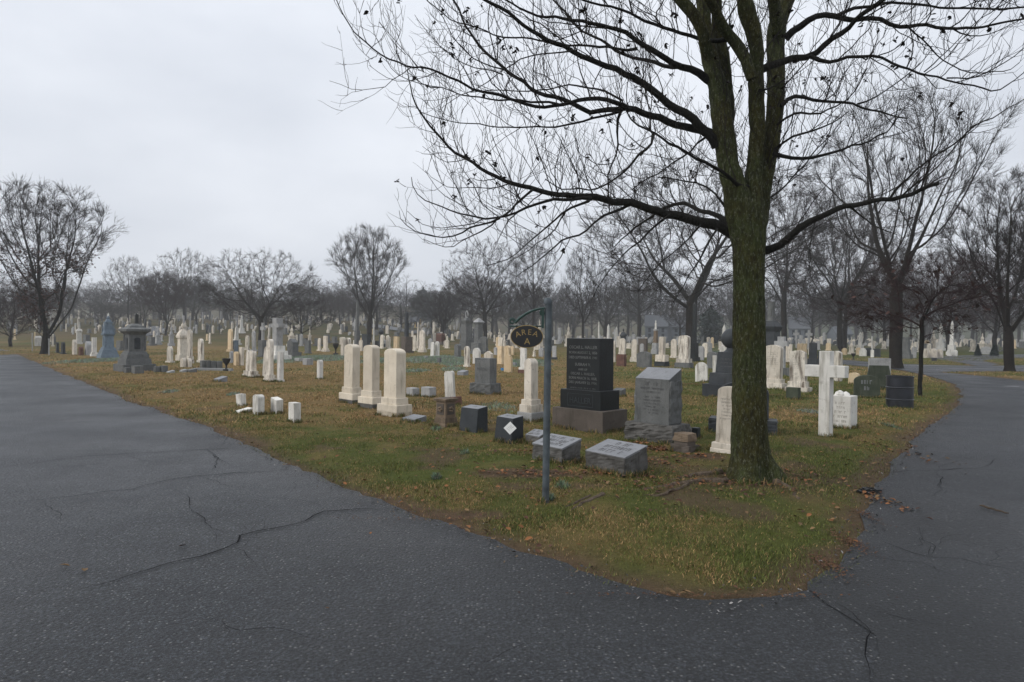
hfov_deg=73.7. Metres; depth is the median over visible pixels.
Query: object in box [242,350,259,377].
twin headstone
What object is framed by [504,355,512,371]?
headstone
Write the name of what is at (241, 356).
headstone
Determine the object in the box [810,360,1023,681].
newer road
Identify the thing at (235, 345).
headstone
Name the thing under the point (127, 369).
grave marker
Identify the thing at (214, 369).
grave marker
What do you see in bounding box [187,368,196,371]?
grave marker
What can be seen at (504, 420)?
grave marker
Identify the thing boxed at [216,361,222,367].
grave marker
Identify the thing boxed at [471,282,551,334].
hazy tree
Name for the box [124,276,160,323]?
tree
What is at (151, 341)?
granite headstone
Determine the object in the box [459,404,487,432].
grave marker
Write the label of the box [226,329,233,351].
headstone
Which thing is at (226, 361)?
planter urn
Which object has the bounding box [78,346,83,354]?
headstone
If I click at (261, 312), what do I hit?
hazy tree
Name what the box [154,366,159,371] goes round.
grave marker
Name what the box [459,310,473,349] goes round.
tall monument
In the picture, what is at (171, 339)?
finial monument
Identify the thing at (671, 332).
house
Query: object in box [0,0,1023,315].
sky
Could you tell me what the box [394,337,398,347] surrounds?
headstone
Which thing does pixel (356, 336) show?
obelisk
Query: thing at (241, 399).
marble footstone
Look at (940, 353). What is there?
headstone
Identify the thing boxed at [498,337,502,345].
headstone
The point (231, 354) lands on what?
headstone
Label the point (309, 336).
finial monument
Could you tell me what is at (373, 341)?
obelisk
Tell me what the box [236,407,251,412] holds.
fallen slab
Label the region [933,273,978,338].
hazy tree
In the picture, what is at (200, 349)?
headstone
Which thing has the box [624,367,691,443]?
slant headstone
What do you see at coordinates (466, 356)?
headstone
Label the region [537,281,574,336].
hazy tree
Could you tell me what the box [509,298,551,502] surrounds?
signpost
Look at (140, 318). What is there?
hazy tree
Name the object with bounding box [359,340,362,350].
headstone
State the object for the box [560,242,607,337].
forked tree
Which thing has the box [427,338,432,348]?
headstone
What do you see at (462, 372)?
grave marker
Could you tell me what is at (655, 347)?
statue monument
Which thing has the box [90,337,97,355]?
headstone
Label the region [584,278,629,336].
hazy tree
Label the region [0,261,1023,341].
woods
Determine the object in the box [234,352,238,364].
headstone
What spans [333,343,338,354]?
planter urn
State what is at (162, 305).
hazy tree
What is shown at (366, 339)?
granite headstone
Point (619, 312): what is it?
hazy tree
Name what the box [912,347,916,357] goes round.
headstone
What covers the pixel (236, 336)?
obelisk
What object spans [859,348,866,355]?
headstone
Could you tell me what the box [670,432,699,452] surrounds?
broken stone
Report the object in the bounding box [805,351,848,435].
marble cross
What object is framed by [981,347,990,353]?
headstone
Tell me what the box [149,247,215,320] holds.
twin tree
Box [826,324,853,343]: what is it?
house
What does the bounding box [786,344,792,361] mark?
headstone
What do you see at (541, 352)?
headstone
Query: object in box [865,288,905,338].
hazy tree
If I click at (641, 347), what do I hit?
headstone
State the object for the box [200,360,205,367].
grave marker
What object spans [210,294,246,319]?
hazy tree
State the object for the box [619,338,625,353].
headstone
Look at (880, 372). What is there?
granite headstone
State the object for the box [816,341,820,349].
headstone
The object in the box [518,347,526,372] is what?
headstone
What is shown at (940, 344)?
obelisk
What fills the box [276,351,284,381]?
headstone
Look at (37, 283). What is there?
spreading tree
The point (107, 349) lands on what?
zinc monument
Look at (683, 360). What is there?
headstone
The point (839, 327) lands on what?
backdrop tree
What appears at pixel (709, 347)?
headstone
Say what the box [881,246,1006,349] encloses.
hazy round tree
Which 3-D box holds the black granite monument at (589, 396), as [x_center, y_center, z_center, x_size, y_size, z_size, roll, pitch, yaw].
[1.329,0.742,11.688,0.678,1.579,1.093,0,1,-45]
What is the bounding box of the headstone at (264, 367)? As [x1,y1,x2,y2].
[262,347,265,375]
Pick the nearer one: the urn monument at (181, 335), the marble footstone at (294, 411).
the marble footstone at (294, 411)
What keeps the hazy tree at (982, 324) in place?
on the ground at (652, 575)
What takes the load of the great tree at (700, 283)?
on the ground at (652, 575)
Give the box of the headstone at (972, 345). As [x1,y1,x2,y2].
[969,340,975,351]
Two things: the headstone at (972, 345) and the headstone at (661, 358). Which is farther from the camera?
the headstone at (972, 345)
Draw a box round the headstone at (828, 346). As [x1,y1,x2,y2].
[826,343,831,350]
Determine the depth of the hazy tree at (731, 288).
155.99 m
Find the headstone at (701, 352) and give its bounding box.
[699,346,704,359]
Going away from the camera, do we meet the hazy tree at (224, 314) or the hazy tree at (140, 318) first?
the hazy tree at (140, 318)
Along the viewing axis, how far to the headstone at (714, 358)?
25.40 m
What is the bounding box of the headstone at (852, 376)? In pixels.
[848,373,859,383]
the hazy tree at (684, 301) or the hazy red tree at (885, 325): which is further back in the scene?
the hazy tree at (684, 301)
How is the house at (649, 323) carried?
on the ground at (652, 575)
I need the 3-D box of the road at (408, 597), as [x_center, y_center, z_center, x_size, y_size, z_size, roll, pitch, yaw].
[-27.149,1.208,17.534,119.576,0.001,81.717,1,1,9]
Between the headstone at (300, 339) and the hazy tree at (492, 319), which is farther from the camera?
the hazy tree at (492, 319)
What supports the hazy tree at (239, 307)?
on the ground at (652, 575)
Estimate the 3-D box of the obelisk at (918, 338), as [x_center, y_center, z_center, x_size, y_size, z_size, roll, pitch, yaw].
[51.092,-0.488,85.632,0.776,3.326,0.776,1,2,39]
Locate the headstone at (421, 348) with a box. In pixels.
[418,330,426,351]
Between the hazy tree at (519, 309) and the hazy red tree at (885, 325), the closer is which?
the hazy red tree at (885, 325)
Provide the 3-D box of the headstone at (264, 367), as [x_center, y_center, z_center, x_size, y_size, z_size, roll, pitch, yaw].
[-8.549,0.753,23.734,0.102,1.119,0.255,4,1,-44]
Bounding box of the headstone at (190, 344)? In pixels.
[186,330,193,362]
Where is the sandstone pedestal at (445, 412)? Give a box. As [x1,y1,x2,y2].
[433,397,457,427]
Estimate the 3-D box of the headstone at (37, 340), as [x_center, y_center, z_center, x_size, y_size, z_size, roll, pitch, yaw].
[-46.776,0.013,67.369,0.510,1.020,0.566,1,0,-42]
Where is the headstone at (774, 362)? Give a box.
[766,345,786,388]
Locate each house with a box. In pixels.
[409,317,421,327]
[644,311,667,341]
[667,313,685,340]
[788,314,810,342]
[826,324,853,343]
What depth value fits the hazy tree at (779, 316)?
152.50 m
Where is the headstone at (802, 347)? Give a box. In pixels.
[797,344,806,352]
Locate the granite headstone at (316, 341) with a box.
[313,338,322,345]
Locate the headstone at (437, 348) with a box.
[435,341,439,355]
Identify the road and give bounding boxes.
[0,349,1023,681]
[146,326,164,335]
[363,324,427,332]
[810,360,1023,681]
[937,354,1023,366]
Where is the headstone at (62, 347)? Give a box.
[60,342,66,353]
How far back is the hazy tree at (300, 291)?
173.24 m
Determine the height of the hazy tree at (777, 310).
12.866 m
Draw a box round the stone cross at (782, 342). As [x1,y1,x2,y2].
[774,337,788,367]
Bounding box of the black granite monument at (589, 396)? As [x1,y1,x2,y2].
[552,338,626,433]
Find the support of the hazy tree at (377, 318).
on the ground at (652, 575)
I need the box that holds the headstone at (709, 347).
[707,343,712,351]
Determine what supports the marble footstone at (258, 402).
on the ground at (652, 575)
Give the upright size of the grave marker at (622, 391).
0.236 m
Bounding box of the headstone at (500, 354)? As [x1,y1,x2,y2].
[497,346,503,363]
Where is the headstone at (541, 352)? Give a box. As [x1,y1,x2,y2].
[539,348,543,356]
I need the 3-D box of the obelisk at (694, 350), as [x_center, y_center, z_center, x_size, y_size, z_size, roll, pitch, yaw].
[11.273,-0.549,42.194,0.528,3.679,0.528,0,1,-43]
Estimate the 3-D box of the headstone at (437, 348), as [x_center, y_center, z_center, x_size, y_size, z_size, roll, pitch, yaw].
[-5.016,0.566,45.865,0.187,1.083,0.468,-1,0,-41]
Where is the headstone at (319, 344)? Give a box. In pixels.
[317,338,320,350]
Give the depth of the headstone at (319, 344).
58.80 m
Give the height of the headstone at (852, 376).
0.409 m
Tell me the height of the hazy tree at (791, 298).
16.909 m
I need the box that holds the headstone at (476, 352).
[473,348,480,363]
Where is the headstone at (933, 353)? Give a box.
[929,349,937,357]
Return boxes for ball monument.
[378,330,384,346]
[702,328,732,396]
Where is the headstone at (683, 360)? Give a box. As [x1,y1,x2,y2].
[674,335,693,367]
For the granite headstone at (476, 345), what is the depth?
54.24 m
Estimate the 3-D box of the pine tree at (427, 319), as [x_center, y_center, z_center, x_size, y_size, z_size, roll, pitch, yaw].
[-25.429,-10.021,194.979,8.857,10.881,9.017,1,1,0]
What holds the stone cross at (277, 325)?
on the ground at (652, 575)
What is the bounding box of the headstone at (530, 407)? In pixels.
[517,358,542,421]
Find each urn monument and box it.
[175,322,186,360]
[620,328,626,339]
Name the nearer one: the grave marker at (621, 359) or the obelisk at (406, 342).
the grave marker at (621, 359)
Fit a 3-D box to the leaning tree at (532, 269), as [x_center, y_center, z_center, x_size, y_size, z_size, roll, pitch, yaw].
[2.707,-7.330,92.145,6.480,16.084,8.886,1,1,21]
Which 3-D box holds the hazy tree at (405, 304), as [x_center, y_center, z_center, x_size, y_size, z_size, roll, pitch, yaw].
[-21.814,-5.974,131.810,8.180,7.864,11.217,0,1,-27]
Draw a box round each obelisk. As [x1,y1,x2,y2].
[134,313,138,323]
[233,326,241,344]
[238,315,245,332]
[354,300,359,344]
[372,319,374,344]
[401,311,413,352]
[416,323,418,348]
[607,324,609,337]
[615,326,617,344]
[690,302,699,361]
[720,325,726,351]
[855,332,863,349]
[916,329,919,349]
[935,324,945,350]
[946,320,955,354]
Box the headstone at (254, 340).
[251,331,256,351]
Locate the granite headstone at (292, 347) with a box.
[287,339,301,355]
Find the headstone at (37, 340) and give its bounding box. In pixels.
[34,336,41,345]
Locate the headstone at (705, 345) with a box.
[702,343,707,356]
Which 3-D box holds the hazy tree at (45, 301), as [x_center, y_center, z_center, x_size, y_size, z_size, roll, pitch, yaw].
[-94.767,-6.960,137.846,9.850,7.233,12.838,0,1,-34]
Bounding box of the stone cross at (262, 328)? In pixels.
[260,323,265,339]
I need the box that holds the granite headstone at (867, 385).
[853,375,880,397]
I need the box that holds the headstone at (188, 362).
[186,358,191,366]
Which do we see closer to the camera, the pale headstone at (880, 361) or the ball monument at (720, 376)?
the ball monument at (720, 376)
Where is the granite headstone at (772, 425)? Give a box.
[708,382,777,435]
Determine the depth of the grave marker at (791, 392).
17.49 m
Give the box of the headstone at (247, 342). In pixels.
[244,336,250,349]
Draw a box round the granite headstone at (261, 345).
[256,340,266,356]
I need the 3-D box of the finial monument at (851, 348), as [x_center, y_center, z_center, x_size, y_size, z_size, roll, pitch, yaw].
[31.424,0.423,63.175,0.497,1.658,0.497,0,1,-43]
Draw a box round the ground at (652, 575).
[0,303,1023,599]
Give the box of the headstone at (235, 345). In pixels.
[233,340,237,351]
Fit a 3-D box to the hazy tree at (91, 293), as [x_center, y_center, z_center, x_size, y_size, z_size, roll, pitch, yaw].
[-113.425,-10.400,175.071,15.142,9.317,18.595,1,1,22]
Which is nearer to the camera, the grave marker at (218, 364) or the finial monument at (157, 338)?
the grave marker at (218, 364)
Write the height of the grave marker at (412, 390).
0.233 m
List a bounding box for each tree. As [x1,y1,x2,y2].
[0,172,128,353]
[0,274,29,327]
[0,289,63,346]
[0,296,52,319]
[15,290,69,320]
[46,284,104,317]
[46,285,82,328]
[64,304,131,325]
[81,289,143,322]
[102,254,149,320]
[114,302,164,323]
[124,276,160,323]
[125,292,193,319]
[131,293,182,319]
[134,270,195,334]
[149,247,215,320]
[171,276,214,319]
[176,279,222,324]
[193,246,330,342]
[195,286,254,320]
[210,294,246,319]
[226,291,264,321]
[241,296,283,324]
[257,295,294,317]
[265,297,336,333]
[268,283,323,317]
[288,290,348,322]
[316,290,366,325]
[321,0,1023,509]
[321,286,385,322]
[324,221,412,341]
[350,297,402,328]
[380,290,420,327]
[389,311,427,325]
[404,290,454,327]
[409,291,466,331]
[410,287,433,322]
[415,290,471,328]
[432,292,456,332]
[438,235,527,336]
[441,272,501,320]
[467,289,518,337]
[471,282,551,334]
[494,282,551,324]
[508,227,558,324]
[514,281,562,331]
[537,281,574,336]
[539,291,605,337]
[551,284,589,329]
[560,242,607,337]
[572,286,644,337]
[577,139,849,342]
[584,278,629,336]
[601,249,678,336]
[607,281,653,335]
[613,273,664,329]
[622,288,682,325]
[651,282,707,335]
[663,285,731,332]
[684,273,732,333]
[702,279,775,327]
[707,273,732,325]
[731,295,807,324]
[765,171,915,351]
[765,174,839,340]
[765,297,794,323]
[766,276,802,323]
[770,212,921,348]
[770,285,825,326]
[786,292,837,342]
[789,73,1023,367]
[810,289,871,329]
[818,282,852,325]
[835,254,945,347]
[838,279,889,342]
[864,272,924,334]
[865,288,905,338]
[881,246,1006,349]
[903,287,932,339]
[909,286,939,342]
[914,290,976,331]
[930,164,1023,371]
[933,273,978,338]
[942,243,1023,351]
[943,279,992,339]
[956,282,1013,340]
[969,297,1023,343]
[983,275,1023,342]
[991,217,1023,301]
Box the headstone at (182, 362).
[180,358,185,366]
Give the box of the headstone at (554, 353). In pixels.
[551,346,556,359]
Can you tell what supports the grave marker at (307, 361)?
on the ground at (652, 575)
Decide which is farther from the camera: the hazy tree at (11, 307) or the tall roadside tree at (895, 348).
the hazy tree at (11, 307)
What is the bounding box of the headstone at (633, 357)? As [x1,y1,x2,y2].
[630,339,637,361]
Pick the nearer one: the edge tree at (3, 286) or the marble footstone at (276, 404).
the marble footstone at (276, 404)
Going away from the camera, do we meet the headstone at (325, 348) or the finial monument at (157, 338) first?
the headstone at (325, 348)
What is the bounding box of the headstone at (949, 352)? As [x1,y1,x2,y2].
[947,349,951,355]
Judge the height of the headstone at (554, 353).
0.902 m
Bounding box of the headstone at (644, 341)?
[638,338,647,352]
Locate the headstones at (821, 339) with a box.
[0,310,1023,347]
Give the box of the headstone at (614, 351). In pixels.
[614,341,615,361]
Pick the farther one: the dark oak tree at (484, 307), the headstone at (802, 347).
the dark oak tree at (484, 307)
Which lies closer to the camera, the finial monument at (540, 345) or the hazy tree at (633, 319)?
the finial monument at (540, 345)
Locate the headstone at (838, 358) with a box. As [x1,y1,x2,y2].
[834,351,842,380]
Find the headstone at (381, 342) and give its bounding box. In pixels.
[379,335,383,348]
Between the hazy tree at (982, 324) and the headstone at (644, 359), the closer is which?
the headstone at (644, 359)
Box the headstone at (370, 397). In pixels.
[358,345,380,408]
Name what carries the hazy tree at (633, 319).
on the ground at (652, 575)
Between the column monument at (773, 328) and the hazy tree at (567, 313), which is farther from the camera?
the hazy tree at (567, 313)
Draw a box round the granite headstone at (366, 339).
[362,334,369,347]
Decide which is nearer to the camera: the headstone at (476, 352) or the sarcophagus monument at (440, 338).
the headstone at (476, 352)
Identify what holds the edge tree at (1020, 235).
on the ground at (652, 575)
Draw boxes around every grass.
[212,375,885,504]
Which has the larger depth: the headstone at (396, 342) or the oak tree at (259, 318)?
the oak tree at (259, 318)
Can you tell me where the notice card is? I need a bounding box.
[504,422,515,433]
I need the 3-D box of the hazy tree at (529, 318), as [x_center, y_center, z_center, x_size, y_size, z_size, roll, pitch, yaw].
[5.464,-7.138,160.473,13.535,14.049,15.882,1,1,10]
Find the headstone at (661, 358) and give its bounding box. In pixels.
[654,337,669,365]
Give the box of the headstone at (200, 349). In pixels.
[196,339,203,361]
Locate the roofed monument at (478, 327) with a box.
[473,318,484,342]
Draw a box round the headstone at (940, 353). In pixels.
[937,349,942,357]
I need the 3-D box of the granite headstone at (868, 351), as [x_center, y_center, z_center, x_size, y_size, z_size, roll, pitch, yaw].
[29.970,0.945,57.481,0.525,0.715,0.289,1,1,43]
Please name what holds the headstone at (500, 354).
on the ground at (652, 575)
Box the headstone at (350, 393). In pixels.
[339,344,361,403]
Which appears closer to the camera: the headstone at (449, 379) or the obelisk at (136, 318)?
the headstone at (449, 379)
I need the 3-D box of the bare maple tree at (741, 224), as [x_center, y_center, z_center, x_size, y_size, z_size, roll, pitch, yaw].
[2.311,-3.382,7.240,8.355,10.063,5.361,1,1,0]
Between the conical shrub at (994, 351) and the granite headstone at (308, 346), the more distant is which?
the conical shrub at (994, 351)
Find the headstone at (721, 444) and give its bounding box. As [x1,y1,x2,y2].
[710,386,731,453]
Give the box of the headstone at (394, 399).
[377,348,411,416]
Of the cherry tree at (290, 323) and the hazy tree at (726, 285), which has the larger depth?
the hazy tree at (726, 285)
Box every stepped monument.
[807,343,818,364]
[902,337,912,358]
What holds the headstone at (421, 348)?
on the ground at (652, 575)
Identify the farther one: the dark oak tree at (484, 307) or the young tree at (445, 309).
the young tree at (445, 309)
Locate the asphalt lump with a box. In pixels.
[857,487,881,493]
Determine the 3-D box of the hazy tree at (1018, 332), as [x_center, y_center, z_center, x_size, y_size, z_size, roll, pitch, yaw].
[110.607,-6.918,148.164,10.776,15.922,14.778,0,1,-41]
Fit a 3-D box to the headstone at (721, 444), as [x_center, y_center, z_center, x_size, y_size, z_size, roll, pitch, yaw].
[2.979,1.093,9.391,0.421,0.945,0.194,4,2,38]
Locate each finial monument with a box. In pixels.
[154,327,161,344]
[167,323,174,345]
[286,326,295,345]
[308,329,311,343]
[535,319,543,349]
[564,323,571,345]
[848,337,854,353]
[930,331,936,348]
[977,333,986,348]
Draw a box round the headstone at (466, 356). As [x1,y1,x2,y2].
[463,346,470,366]
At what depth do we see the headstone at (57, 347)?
47.88 m
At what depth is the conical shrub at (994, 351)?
61.89 m
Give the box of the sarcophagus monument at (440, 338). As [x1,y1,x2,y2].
[434,333,444,344]
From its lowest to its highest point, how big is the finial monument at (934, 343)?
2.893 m
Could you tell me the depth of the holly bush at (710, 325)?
119.12 m
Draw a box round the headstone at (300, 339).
[299,334,303,345]
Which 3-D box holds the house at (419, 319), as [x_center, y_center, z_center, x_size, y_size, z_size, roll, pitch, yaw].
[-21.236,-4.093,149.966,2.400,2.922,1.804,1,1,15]
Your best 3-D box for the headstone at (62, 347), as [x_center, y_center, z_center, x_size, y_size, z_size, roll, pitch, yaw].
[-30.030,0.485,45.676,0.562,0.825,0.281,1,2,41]
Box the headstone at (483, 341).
[479,337,487,351]
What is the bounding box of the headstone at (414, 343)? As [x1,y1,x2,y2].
[412,335,416,350]
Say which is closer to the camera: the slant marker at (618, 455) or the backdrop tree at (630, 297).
the slant marker at (618, 455)
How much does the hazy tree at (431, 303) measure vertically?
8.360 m
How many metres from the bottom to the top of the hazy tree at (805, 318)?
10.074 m
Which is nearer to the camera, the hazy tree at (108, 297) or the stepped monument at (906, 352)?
the stepped monument at (906, 352)
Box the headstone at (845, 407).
[833,390,856,428]
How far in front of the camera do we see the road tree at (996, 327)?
75.87 m
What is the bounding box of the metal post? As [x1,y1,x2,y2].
[48,339,49,354]
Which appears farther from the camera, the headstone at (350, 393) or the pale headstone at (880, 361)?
the pale headstone at (880, 361)
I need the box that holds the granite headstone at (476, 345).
[470,343,483,353]
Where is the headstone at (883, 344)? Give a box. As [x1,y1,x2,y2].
[881,341,886,348]
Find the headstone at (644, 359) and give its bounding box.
[637,351,651,367]
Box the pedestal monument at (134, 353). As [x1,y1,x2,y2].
[113,324,155,371]
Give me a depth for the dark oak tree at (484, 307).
83.68 m
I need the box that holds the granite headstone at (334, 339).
[331,336,338,342]
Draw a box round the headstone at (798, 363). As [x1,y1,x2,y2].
[784,350,811,391]
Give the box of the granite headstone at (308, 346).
[304,340,311,353]
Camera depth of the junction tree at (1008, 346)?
33.38 m
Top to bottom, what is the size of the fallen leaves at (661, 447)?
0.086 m
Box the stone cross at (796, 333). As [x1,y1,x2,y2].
[793,330,799,347]
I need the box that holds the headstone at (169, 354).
[165,346,174,362]
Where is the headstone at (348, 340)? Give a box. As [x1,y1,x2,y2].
[346,338,350,344]
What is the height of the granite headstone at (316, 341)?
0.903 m
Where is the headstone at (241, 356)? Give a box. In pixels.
[239,347,243,365]
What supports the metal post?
on the ground at (652, 575)
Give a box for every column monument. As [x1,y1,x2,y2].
[76,322,82,343]
[766,302,782,345]
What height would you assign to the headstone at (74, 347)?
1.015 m
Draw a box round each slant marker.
[525,429,542,441]
[532,433,581,464]
[585,439,647,477]
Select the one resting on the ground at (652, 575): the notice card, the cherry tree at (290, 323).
the cherry tree at (290, 323)
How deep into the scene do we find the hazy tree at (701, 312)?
139.43 m
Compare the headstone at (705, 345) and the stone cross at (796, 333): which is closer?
the headstone at (705, 345)
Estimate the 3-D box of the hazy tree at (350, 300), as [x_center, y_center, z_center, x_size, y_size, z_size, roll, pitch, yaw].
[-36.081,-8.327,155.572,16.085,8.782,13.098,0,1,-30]
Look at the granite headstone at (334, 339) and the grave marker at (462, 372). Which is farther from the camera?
the granite headstone at (334, 339)
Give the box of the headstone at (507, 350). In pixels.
[504,346,510,356]
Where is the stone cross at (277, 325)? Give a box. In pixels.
[263,318,291,359]
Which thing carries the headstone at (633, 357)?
on the ground at (652, 575)
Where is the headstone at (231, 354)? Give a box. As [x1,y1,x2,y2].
[229,351,233,362]
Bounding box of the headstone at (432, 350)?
[430,342,434,355]
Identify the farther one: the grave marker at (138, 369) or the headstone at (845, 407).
the grave marker at (138, 369)
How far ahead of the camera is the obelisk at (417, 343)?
70.65 m
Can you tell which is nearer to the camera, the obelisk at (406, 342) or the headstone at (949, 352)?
the obelisk at (406, 342)
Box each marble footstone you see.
[236,394,245,405]
[253,394,264,414]
[271,397,282,412]
[288,402,300,421]
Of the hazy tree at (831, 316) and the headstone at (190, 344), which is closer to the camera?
the headstone at (190, 344)
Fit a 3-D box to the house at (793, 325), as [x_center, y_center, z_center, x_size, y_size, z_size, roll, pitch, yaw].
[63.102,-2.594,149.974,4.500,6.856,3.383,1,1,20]
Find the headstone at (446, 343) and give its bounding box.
[445,340,448,347]
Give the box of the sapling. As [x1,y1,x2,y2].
[831,249,1015,396]
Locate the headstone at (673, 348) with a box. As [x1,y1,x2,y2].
[670,339,677,357]
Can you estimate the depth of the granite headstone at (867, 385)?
18.05 m
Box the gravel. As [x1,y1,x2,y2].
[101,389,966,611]
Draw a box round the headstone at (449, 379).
[444,371,461,404]
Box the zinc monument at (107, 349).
[96,316,119,357]
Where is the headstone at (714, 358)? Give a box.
[712,355,716,371]
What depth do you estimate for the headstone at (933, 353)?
53.72 m
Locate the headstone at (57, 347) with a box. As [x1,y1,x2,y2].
[55,342,60,352]
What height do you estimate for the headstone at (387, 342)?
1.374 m
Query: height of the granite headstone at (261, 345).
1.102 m
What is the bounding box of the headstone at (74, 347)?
[72,340,76,354]
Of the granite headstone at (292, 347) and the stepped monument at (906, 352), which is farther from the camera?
the stepped monument at (906, 352)
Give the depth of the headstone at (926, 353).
53.50 m
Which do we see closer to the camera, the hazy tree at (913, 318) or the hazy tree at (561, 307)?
the hazy tree at (913, 318)
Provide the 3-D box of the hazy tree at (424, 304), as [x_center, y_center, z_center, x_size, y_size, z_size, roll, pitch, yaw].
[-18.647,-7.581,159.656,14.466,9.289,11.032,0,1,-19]
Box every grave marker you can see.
[124,367,130,372]
[131,365,143,373]
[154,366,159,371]
[160,365,167,371]
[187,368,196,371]
[196,368,232,370]
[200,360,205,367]
[206,360,210,367]
[211,361,215,367]
[214,376,226,381]
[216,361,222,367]
[303,358,312,364]
[403,414,426,421]
[406,387,418,395]
[421,386,435,397]
[457,370,467,374]
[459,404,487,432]
[495,414,522,443]
[613,388,625,396]
[616,354,626,365]
[692,427,699,436]
[783,368,789,375]
[786,387,800,399]
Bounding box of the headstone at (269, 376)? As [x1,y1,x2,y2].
[263,339,275,381]
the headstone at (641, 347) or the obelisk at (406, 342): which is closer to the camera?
the headstone at (641, 347)
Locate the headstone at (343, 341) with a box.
[341,337,345,354]
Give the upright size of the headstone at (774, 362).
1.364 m
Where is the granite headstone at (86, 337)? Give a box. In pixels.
[82,334,91,342]
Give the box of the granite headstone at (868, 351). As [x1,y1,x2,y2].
[865,348,871,355]
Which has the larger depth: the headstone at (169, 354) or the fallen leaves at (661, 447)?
the headstone at (169, 354)
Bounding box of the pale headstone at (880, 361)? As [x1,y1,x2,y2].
[868,358,890,373]
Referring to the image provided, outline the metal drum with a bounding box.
[885,375,914,407]
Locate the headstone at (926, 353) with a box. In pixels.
[923,349,928,357]
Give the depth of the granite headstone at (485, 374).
18.11 m
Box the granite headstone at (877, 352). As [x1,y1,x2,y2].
[873,349,880,356]
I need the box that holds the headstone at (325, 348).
[321,336,329,351]
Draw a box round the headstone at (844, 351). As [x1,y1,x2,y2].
[842,348,846,354]
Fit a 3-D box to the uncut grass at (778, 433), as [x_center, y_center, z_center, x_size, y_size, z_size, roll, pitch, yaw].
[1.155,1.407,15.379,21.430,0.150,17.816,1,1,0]
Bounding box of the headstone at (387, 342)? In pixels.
[385,335,390,348]
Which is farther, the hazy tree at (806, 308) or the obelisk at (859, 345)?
the hazy tree at (806, 308)
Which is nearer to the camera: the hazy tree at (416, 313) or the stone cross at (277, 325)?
the stone cross at (277, 325)
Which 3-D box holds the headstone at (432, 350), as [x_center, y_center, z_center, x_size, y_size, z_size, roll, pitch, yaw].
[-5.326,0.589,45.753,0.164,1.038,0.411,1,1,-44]
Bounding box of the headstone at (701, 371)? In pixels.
[695,362,707,381]
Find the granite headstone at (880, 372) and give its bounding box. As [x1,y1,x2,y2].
[867,365,890,387]
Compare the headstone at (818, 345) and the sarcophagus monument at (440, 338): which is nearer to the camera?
the headstone at (818, 345)
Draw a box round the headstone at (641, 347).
[640,344,643,351]
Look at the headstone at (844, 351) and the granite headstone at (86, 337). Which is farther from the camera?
the granite headstone at (86, 337)
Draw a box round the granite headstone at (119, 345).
[116,340,123,350]
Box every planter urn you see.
[222,358,230,370]
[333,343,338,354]
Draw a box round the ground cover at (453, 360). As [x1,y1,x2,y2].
[41,350,903,500]
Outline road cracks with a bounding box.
[7,431,1021,679]
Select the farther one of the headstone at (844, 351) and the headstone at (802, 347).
the headstone at (802, 347)
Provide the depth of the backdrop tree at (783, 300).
85.56 m
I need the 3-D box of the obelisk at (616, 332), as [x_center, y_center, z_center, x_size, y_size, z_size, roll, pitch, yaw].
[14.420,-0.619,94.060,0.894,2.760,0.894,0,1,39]
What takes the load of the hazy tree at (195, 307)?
on the ground at (652, 575)
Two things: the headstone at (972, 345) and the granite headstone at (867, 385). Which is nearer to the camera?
the granite headstone at (867, 385)
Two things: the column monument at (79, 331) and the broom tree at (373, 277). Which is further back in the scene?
the broom tree at (373, 277)
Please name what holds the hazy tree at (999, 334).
on the ground at (652, 575)
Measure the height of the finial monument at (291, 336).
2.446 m
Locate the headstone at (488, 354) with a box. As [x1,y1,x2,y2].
[484,351,492,357]
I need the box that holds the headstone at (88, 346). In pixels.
[84,341,91,354]
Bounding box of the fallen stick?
[979,505,1008,513]
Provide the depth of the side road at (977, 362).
52.41 m
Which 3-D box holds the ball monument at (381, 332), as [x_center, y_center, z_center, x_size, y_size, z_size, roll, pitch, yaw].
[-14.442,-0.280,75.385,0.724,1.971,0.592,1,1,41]
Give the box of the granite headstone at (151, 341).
[147,337,156,345]
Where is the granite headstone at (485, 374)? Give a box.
[469,358,500,394]
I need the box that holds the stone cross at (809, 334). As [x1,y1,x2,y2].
[805,330,812,348]
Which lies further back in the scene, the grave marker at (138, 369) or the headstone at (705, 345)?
the headstone at (705, 345)
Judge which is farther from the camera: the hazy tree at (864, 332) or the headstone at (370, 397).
the hazy tree at (864, 332)
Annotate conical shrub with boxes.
[974,344,981,355]
[989,343,998,355]
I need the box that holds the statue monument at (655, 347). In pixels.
[651,321,658,353]
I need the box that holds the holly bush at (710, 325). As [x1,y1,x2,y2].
[697,306,726,343]
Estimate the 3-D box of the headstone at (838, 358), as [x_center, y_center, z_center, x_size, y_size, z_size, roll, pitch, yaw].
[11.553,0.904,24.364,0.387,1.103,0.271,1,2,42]
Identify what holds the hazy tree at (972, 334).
on the ground at (652, 575)
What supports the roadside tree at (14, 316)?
on the ground at (652, 575)
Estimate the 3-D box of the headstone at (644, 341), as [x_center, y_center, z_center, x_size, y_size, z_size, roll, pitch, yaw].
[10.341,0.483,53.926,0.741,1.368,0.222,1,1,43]
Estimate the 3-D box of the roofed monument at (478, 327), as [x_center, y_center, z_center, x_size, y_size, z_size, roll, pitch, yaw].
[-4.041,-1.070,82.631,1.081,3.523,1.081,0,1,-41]
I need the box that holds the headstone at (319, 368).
[317,360,322,378]
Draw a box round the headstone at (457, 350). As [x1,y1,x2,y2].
[454,344,460,356]
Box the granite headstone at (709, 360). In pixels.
[707,352,717,367]
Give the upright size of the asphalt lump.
0.067 m
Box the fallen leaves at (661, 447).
[60,375,966,607]

